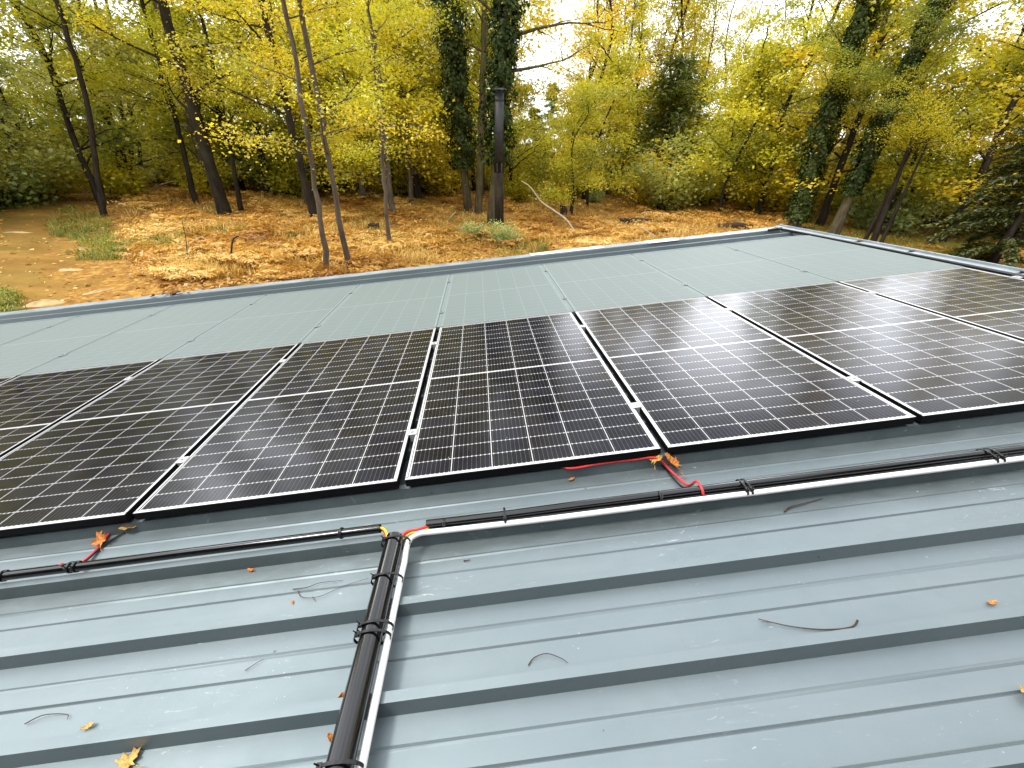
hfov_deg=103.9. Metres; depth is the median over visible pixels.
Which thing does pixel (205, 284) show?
fallen leaves
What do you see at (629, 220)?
fallen log
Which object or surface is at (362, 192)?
woodland tree
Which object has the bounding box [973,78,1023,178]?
woodland tree
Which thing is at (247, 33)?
woodland tree
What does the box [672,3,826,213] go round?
woodland tree
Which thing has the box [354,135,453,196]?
shrub
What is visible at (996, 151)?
woodland tree
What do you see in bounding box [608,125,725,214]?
shrub
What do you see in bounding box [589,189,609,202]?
shrub
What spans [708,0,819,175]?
woodland tree
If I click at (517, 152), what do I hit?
woodland tree
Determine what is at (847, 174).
shrub
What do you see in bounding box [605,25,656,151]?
woodland tree
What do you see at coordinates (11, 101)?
woodland tree
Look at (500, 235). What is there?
shrub
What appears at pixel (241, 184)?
woodland tree
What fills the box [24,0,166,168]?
oak tree
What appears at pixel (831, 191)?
woodland tree
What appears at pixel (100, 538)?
fallen leaf
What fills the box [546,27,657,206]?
woodland tree
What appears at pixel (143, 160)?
shrub
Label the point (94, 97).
woodland tree
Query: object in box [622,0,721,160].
woodland tree
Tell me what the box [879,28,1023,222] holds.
woodland tree
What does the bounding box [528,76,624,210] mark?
woodland tree
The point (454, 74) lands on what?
ivy tree
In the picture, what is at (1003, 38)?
woodland tree
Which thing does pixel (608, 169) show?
shrub
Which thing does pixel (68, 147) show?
shrub
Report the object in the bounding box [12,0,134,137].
woodland tree
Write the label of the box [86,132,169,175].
shrub
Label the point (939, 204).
sapling
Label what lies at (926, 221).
shrub
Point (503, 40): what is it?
ivy tree
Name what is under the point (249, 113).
maple tree
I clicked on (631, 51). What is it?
woodland tree
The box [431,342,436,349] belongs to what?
panel clamp
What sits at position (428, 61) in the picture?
woodland tree
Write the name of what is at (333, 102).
woodland tree
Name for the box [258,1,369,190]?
woodland tree
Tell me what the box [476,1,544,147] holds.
woodland tree
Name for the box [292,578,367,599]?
dead twig
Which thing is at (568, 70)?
woodland tree
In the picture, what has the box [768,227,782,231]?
conduit end
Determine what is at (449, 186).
shrub
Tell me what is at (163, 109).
woodland tree
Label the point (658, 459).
fallen leaf
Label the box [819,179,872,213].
shrub
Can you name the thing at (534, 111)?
spruce tree
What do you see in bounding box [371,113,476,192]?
shrub
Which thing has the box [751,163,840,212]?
shrub
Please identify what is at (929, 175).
woodland tree
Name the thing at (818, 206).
woodland tree
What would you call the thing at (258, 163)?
shrub
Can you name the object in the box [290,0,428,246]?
maple tree
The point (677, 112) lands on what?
yew tree
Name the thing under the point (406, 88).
woodland tree
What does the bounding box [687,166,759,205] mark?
shrub
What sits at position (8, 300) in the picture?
grass
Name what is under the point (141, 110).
oak tree
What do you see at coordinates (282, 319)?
solar panel
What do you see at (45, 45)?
woodland tree
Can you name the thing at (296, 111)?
woodland tree
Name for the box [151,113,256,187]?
shrub
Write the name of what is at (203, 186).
shrub
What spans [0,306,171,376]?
solar panel
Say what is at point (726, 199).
shrub
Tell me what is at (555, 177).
shrub
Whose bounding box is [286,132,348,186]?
shrub
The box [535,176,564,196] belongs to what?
shrub
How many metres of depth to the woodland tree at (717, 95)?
27.04 m
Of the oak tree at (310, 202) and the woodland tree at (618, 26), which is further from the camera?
the woodland tree at (618, 26)
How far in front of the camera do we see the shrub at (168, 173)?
29.79 m
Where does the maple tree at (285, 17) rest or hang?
on the ground at (123, 282)
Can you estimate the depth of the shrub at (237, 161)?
27.55 m
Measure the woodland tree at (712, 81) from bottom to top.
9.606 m
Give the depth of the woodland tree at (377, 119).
30.84 m
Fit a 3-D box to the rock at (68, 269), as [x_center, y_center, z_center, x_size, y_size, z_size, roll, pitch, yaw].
[-12.411,-3.196,11.293,0.901,0.121,0.386,-3,31,-9]
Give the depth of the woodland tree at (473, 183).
35.40 m
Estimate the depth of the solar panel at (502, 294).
3.71 m
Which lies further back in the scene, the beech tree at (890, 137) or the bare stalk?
the beech tree at (890, 137)
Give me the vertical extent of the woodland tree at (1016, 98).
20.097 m
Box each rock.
[3,231,32,232]
[22,299,66,306]
[58,268,83,270]
[82,288,112,294]
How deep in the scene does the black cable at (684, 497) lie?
1.44 m
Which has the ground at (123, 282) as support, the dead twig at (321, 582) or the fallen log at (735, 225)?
the fallen log at (735, 225)
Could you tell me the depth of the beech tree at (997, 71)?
28.05 m
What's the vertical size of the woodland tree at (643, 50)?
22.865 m
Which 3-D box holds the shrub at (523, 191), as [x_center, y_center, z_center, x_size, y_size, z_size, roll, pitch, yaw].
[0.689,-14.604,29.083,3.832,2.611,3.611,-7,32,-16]
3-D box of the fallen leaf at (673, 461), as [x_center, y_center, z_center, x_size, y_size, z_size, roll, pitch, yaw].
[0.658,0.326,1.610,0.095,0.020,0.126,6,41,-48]
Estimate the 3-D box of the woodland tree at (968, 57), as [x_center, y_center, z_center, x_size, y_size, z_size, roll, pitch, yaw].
[35.404,-20.778,33.116,8.161,12.472,7.980,22,36,29]
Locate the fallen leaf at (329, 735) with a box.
[327,732,332,741]
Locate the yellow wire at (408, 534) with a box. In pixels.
[403,528,429,539]
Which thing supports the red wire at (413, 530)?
on the metal shed
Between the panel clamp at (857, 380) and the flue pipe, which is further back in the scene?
the flue pipe
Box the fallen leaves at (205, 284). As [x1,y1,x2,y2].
[0,177,1023,308]
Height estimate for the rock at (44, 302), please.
0.176 m
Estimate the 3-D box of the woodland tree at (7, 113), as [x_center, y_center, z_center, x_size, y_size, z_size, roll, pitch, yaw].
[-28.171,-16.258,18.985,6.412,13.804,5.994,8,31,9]
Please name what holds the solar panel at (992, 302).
on the metal shed
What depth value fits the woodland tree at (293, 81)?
31.51 m
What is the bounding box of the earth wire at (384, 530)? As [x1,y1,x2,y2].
[379,526,387,535]
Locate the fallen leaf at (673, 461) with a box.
[664,453,685,477]
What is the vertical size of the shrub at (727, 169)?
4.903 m
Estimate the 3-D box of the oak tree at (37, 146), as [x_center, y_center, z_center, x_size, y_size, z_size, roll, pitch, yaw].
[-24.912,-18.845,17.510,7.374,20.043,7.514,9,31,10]
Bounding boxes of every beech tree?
[411,0,523,213]
[830,51,975,218]
[941,3,1023,171]
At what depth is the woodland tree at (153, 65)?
29.38 m
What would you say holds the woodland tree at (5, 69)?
on the ground at (123, 282)
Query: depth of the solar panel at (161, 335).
3.63 m
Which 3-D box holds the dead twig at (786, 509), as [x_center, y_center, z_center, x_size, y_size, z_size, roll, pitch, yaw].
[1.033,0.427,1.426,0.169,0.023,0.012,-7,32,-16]
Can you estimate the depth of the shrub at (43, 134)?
24.03 m
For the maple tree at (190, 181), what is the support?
on the ground at (123, 282)
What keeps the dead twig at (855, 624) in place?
on the metal shed
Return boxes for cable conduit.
[0,524,381,581]
[313,532,410,767]
[426,444,1023,528]
[781,228,1023,278]
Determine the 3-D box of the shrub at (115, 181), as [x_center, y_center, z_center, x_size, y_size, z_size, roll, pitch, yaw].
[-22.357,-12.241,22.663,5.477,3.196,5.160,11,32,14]
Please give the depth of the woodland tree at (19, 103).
27.69 m
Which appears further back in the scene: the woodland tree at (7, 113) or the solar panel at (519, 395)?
the woodland tree at (7, 113)
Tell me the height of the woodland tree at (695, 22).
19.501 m
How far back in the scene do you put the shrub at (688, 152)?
29.18 m
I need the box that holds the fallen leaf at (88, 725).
[80,722,93,729]
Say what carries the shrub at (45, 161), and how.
on the ground at (123, 282)
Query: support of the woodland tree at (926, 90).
on the ground at (123, 282)
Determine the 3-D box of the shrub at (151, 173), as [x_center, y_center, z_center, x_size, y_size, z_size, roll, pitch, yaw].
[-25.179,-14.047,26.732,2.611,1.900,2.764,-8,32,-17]
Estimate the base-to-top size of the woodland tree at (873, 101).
21.737 m
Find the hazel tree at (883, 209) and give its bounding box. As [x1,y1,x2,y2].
[828,82,1016,242]
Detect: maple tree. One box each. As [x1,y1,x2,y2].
[38,0,229,202]
[89,0,312,210]
[140,0,459,271]
[213,20,272,119]
[246,0,431,269]
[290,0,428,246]
[325,0,477,198]
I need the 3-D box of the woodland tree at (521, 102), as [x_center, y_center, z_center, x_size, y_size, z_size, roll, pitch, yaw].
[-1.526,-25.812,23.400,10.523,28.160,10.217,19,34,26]
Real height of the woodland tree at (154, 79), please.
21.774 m
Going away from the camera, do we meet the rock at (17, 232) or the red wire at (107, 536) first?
the red wire at (107, 536)
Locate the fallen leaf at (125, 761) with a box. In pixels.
[114,747,143,767]
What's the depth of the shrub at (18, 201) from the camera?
18.94 m
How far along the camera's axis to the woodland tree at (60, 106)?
18.77 m
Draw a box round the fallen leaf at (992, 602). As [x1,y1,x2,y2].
[987,600,997,604]
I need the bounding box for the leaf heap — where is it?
[150,291,189,296]
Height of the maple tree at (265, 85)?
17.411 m
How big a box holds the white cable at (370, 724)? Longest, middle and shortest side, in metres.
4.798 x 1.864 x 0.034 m
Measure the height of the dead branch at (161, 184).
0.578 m
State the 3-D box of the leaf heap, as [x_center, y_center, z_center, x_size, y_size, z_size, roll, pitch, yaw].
[-4.516,-1.199,5.311,0.528,0.042,0.176,-7,29,-1]
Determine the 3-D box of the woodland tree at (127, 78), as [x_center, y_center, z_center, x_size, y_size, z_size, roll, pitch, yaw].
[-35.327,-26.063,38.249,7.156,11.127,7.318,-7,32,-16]
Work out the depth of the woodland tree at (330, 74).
33.85 m
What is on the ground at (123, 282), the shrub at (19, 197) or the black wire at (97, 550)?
the shrub at (19, 197)
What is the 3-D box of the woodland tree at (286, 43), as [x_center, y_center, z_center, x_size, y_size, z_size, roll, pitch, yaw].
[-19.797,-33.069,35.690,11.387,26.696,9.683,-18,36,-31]
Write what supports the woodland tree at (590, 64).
on the ground at (123, 282)
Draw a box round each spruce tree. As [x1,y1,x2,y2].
[515,107,549,169]
[538,80,561,150]
[925,124,1023,266]
[951,141,1023,240]
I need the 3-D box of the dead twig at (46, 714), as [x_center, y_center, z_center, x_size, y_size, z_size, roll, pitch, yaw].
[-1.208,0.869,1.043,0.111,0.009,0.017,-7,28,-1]
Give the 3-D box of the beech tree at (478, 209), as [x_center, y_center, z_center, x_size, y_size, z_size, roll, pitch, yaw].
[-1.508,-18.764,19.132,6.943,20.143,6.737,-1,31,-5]
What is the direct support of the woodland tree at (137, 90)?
on the ground at (123, 282)
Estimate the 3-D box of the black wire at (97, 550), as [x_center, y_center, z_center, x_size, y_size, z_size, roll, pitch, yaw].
[-1.561,0.593,1.540,0.054,0.086,0.289,8,31,10]
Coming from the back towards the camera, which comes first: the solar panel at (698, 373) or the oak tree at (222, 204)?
the oak tree at (222, 204)
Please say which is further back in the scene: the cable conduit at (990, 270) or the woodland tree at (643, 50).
the woodland tree at (643, 50)
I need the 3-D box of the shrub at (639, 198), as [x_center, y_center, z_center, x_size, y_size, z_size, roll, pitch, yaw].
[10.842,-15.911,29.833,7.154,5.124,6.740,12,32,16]
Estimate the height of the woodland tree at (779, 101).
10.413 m
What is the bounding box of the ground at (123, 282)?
[34,170,1023,307]
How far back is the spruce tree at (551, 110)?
53.95 m
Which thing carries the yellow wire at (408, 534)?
on the metal shed
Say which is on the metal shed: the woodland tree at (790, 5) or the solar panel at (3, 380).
the solar panel at (3, 380)
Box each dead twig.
[25,713,68,723]
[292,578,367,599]
[528,653,567,664]
[759,619,858,629]
[784,498,822,511]
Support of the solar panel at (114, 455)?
on the metal shed
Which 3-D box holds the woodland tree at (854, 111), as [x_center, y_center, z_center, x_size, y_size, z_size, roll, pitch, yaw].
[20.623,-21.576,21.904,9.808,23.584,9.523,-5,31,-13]
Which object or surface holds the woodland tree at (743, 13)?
on the ground at (123, 282)
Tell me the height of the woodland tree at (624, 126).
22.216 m
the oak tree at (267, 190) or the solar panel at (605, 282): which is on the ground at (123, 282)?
the oak tree at (267, 190)
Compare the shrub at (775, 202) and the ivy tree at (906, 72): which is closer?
the ivy tree at (906, 72)
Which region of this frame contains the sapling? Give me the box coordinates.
[923,198,958,235]
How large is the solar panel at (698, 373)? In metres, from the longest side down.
1.755 x 1.038 x 0.048 m
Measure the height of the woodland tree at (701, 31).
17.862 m
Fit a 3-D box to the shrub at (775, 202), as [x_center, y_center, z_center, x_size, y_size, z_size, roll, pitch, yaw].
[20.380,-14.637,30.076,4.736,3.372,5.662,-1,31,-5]
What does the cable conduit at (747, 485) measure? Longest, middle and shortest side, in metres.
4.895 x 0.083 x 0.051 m
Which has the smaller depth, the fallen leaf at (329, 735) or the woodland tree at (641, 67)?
the fallen leaf at (329, 735)
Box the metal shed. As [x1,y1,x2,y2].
[0,224,1023,767]
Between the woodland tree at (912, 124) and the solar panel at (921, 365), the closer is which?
the solar panel at (921, 365)
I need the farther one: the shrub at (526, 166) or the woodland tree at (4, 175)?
the shrub at (526, 166)
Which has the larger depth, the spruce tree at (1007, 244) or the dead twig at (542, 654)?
the spruce tree at (1007, 244)
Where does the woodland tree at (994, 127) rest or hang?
on the ground at (123, 282)
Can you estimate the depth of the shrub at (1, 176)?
18.23 m
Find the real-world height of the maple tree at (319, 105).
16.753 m
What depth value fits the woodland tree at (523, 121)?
23.59 m
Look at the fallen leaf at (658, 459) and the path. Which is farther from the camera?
the path
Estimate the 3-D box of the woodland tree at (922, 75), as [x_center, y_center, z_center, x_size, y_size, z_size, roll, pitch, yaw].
[31.834,-25.142,31.539,8.652,21.022,8.401,10,31,12]
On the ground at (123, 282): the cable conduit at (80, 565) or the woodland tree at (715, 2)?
the woodland tree at (715, 2)
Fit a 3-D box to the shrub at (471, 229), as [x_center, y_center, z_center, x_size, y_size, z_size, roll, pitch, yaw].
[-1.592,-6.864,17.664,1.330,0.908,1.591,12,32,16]
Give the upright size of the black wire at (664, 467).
0.088 m
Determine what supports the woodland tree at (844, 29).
on the ground at (123, 282)
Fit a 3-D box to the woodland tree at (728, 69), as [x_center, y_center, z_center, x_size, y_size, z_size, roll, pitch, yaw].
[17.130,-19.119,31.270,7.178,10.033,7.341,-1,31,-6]
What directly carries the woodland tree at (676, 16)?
on the ground at (123, 282)
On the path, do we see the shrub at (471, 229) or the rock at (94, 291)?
the rock at (94, 291)
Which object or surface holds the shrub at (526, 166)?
on the ground at (123, 282)
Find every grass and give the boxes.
[0,182,1005,312]
[121,182,785,277]
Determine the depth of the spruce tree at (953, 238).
20.94 m
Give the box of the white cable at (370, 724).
[357,456,1023,767]
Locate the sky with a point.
(564, 8)
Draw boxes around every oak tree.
[0,0,108,216]
[0,23,105,159]
[8,0,153,184]
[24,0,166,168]
[39,0,289,214]
[54,0,163,170]
[123,0,377,217]
[149,0,322,194]
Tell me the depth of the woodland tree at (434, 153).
22.24 m
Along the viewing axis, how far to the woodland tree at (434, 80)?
29.10 m
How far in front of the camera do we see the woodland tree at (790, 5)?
29.53 m
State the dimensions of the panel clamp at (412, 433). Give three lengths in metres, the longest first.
0.045 x 0.044 x 0.042 m
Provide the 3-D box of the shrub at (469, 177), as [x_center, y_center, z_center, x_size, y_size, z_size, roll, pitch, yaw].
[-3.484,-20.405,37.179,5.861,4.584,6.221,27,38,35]
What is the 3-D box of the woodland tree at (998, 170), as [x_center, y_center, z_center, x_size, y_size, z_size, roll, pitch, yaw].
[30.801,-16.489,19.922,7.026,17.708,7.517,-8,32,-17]
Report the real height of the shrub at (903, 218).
3.238 m
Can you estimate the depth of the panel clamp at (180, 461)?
1.85 m
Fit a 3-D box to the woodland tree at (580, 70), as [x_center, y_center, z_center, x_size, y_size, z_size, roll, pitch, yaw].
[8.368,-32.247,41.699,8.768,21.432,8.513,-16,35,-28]
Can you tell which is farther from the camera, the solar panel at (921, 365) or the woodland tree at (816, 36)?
the woodland tree at (816, 36)
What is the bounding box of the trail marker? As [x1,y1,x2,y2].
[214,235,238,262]
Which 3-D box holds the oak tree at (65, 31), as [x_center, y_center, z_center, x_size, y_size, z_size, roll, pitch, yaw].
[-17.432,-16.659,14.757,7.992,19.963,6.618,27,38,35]
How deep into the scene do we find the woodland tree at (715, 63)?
38.76 m
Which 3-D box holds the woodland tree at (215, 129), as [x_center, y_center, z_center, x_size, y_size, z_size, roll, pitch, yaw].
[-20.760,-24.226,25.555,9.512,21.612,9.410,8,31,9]
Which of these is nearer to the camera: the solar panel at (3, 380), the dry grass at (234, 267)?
the solar panel at (3, 380)
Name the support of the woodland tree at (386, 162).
on the ground at (123, 282)
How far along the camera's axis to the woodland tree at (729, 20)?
34.61 m
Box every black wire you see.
[61,532,124,565]
[662,464,693,487]
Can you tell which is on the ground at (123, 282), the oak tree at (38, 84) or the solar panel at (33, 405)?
the oak tree at (38, 84)
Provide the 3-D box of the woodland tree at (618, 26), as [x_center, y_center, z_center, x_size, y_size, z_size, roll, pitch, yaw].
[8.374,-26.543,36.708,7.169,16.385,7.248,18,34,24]
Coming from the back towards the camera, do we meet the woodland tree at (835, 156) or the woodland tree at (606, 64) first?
the woodland tree at (606, 64)
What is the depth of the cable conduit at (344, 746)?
1.01 m
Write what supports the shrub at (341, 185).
on the ground at (123, 282)
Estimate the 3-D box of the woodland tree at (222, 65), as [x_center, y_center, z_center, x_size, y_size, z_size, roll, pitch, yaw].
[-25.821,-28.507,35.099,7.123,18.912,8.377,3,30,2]
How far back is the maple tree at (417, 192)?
26.29 m
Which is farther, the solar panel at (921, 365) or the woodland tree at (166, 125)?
the woodland tree at (166, 125)
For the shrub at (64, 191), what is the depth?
21.85 m
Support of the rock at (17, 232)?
on the path
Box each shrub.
[0,112,103,204]
[0,116,103,186]
[0,126,81,187]
[0,140,91,200]
[0,149,54,211]
[0,152,61,208]
[0,157,47,206]
[1,143,67,191]
[33,127,131,176]
[55,134,165,198]
[79,129,177,182]
[80,142,158,169]
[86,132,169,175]
[114,157,160,187]
[141,119,217,185]
[144,143,193,183]
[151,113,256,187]
[156,139,261,195]
[209,113,322,190]
[221,135,327,195]
[248,141,342,197]
[285,117,364,187]
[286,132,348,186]
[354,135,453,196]
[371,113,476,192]
[405,139,476,196]
[458,157,490,189]
[458,219,485,239]
[475,128,570,191]
[481,219,525,246]
[504,167,543,200]
[534,127,626,192]
[534,155,605,195]
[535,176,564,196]
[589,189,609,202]
[599,156,626,191]
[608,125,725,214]
[615,128,707,208]
[623,131,733,207]
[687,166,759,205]
[701,145,833,211]
[703,159,768,203]
[708,145,761,202]
[743,176,818,211]
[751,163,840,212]
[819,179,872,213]
[820,164,905,212]
[829,170,958,235]
[872,156,984,224]
[900,192,991,222]
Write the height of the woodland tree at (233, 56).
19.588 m
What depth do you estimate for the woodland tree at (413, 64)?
28.66 m
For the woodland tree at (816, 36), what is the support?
on the ground at (123, 282)
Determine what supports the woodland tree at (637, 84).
on the ground at (123, 282)
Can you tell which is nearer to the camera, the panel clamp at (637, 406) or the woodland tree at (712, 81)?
the panel clamp at (637, 406)
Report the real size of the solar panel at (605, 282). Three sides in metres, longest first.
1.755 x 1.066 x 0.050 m
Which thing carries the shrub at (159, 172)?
on the ground at (123, 282)
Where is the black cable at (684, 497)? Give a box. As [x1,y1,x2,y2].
[432,454,1023,528]
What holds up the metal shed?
on the ground at (123, 282)
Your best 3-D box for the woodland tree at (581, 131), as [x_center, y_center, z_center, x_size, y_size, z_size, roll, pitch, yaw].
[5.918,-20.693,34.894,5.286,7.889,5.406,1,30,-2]
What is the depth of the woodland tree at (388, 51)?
31.63 m
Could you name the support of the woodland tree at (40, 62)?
on the ground at (123, 282)
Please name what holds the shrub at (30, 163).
on the ground at (123, 282)
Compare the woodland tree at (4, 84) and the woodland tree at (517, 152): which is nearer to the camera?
the woodland tree at (4, 84)
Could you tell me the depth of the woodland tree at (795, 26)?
24.12 m
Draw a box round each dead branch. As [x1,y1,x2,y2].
[152,181,173,188]
[522,181,576,235]
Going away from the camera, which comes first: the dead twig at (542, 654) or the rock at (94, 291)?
the dead twig at (542, 654)
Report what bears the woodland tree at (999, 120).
on the ground at (123, 282)
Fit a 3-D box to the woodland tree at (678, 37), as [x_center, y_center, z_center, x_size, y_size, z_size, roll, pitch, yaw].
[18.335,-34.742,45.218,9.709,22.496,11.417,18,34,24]
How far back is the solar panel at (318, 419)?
1.97 m
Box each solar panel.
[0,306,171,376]
[0,316,76,345]
[0,343,299,536]
[0,359,159,457]
[0,376,17,384]
[23,296,265,374]
[133,328,436,519]
[165,285,359,358]
[303,275,451,342]
[405,312,660,485]
[440,265,573,326]
[543,255,705,314]
[575,297,915,453]
[632,245,835,298]
[708,282,1023,422]
[722,235,962,282]
[838,267,1023,341]
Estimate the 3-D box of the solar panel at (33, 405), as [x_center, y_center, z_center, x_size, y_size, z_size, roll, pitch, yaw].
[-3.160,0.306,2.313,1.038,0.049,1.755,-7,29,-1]
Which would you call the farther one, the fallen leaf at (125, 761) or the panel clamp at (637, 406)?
the panel clamp at (637, 406)
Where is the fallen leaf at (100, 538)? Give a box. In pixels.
[89,530,105,551]
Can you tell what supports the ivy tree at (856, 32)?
on the ground at (123, 282)
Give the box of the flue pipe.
[492,87,506,227]
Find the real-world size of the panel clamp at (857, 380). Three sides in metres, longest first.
0.045 x 0.044 x 0.042 m
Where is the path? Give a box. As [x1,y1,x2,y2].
[0,192,132,310]
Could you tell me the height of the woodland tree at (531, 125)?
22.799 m
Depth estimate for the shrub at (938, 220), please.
28.03 m
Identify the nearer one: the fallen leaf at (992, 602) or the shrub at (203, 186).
the fallen leaf at (992, 602)
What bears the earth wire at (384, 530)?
attached to the cable conduit at (80, 565)
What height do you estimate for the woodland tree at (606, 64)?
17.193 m
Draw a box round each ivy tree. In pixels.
[429,0,476,210]
[430,0,634,223]
[771,0,922,227]
[826,0,1009,234]
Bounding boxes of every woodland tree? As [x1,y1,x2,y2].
[0,0,87,134]
[0,0,120,158]
[0,0,174,204]
[0,0,216,193]
[0,11,72,154]
[0,36,63,136]
[0,41,64,145]
[0,63,32,120]
[0,63,47,151]
[0,82,80,141]
[0,95,37,185]
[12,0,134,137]
[66,0,169,177]
[75,0,258,182]
[78,0,223,188]
[81,43,158,125]
[110,8,209,114]
[114,0,284,190]
[116,14,226,140]
[119,0,279,187]
[185,6,257,140]
[191,0,376,204]
[203,12,304,147]
[211,0,315,170]
[211,15,279,133]
[248,1,374,197]
[251,0,339,140]
[252,2,315,119]
[258,0,454,211]
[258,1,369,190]
[266,0,440,201]
[299,0,429,184]
[308,56,379,187]
[314,0,352,176]
[329,24,407,186]
[332,0,479,205]
[345,1,438,139]
[364,0,447,142]
[386,0,570,195]
[391,1,479,192]
[394,0,489,159]
[400,0,486,192]
[415,0,567,173]
[430,3,501,190]
[464,1,577,193]
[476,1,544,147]
[488,116,534,182]
[509,12,532,148]
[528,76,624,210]
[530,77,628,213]
[535,0,630,164]
[544,0,660,198]
[546,0,630,147]
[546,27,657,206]
[553,0,629,151]
[554,93,608,189]
[565,16,626,151]
[582,0,681,194]
[586,0,658,189]
[596,0,661,184]
[605,0,678,190]
[605,0,691,190]
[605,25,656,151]
[617,0,677,172]
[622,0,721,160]
[627,0,723,162]
[637,0,711,152]
[657,74,728,172]
[662,0,740,162]
[663,39,823,201]
[666,0,738,152]
[670,1,734,155]
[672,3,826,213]
[680,0,773,156]
[684,57,777,204]
[686,28,714,111]
[706,0,839,160]
[707,0,781,200]
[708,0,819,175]
[712,0,881,215]
[744,43,838,204]
[748,0,1013,225]
[763,0,1009,215]
[778,0,916,208]
[786,2,905,166]
[794,1,953,207]
[800,5,829,147]
[802,0,909,169]
[821,0,1023,222]
[850,2,973,169]
[852,49,972,162]
[874,73,978,195]
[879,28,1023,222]
[881,47,1023,219]
[888,39,1019,207]
[903,0,1023,224]
[908,0,1023,242]
[946,65,1023,220]
[953,25,1022,175]
[962,111,1023,202]
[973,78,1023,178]
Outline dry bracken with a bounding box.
[107,188,788,280]
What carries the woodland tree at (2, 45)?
on the ground at (123, 282)
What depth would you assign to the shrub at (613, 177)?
40.47 m
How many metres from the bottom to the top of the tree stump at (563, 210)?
0.679 m
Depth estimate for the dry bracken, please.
16.05 m
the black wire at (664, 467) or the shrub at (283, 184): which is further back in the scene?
the shrub at (283, 184)
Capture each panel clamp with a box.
[174,456,189,466]
[407,429,416,441]
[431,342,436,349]
[630,402,641,413]
[846,376,861,383]
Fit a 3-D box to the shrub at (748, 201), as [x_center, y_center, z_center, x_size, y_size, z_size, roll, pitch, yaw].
[18.141,-14.439,27.888,7.408,4.692,6.980,-1,31,-6]
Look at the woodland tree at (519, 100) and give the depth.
50.47 m
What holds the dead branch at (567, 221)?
on the ground at (123, 282)
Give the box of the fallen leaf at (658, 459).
[649,455,662,469]
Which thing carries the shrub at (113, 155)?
on the ground at (123, 282)
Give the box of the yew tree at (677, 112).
[611,49,712,189]
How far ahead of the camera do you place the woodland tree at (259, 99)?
27.88 m
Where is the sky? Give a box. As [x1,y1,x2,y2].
[0,0,1023,167]
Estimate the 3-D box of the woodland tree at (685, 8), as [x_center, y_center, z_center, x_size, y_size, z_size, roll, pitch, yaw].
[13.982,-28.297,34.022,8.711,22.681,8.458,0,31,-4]
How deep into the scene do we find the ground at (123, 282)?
20.09 m
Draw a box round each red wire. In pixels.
[59,533,109,565]
[402,525,427,537]
[560,456,704,494]
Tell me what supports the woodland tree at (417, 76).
on the ground at (123, 282)
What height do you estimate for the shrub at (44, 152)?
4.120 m
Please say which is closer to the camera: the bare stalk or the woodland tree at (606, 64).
the bare stalk
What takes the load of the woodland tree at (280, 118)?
on the ground at (123, 282)
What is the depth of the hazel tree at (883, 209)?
18.10 m
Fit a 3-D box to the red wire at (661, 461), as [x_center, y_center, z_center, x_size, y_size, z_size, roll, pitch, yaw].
[0.427,0.369,1.558,0.505,0.079,0.293,-7,29,-1]
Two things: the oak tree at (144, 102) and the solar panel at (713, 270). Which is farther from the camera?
the oak tree at (144, 102)
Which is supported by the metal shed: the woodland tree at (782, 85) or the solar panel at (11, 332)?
the solar panel at (11, 332)
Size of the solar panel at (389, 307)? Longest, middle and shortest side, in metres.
1.755 x 1.066 x 0.050 m
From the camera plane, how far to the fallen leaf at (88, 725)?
1.02 m
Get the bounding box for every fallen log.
[619,218,660,223]
[717,222,752,228]
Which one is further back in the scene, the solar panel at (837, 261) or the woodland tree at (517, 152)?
the woodland tree at (517, 152)
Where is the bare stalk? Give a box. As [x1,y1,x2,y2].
[182,222,187,253]
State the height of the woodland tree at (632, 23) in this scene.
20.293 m
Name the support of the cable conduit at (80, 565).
attached to the metal shed

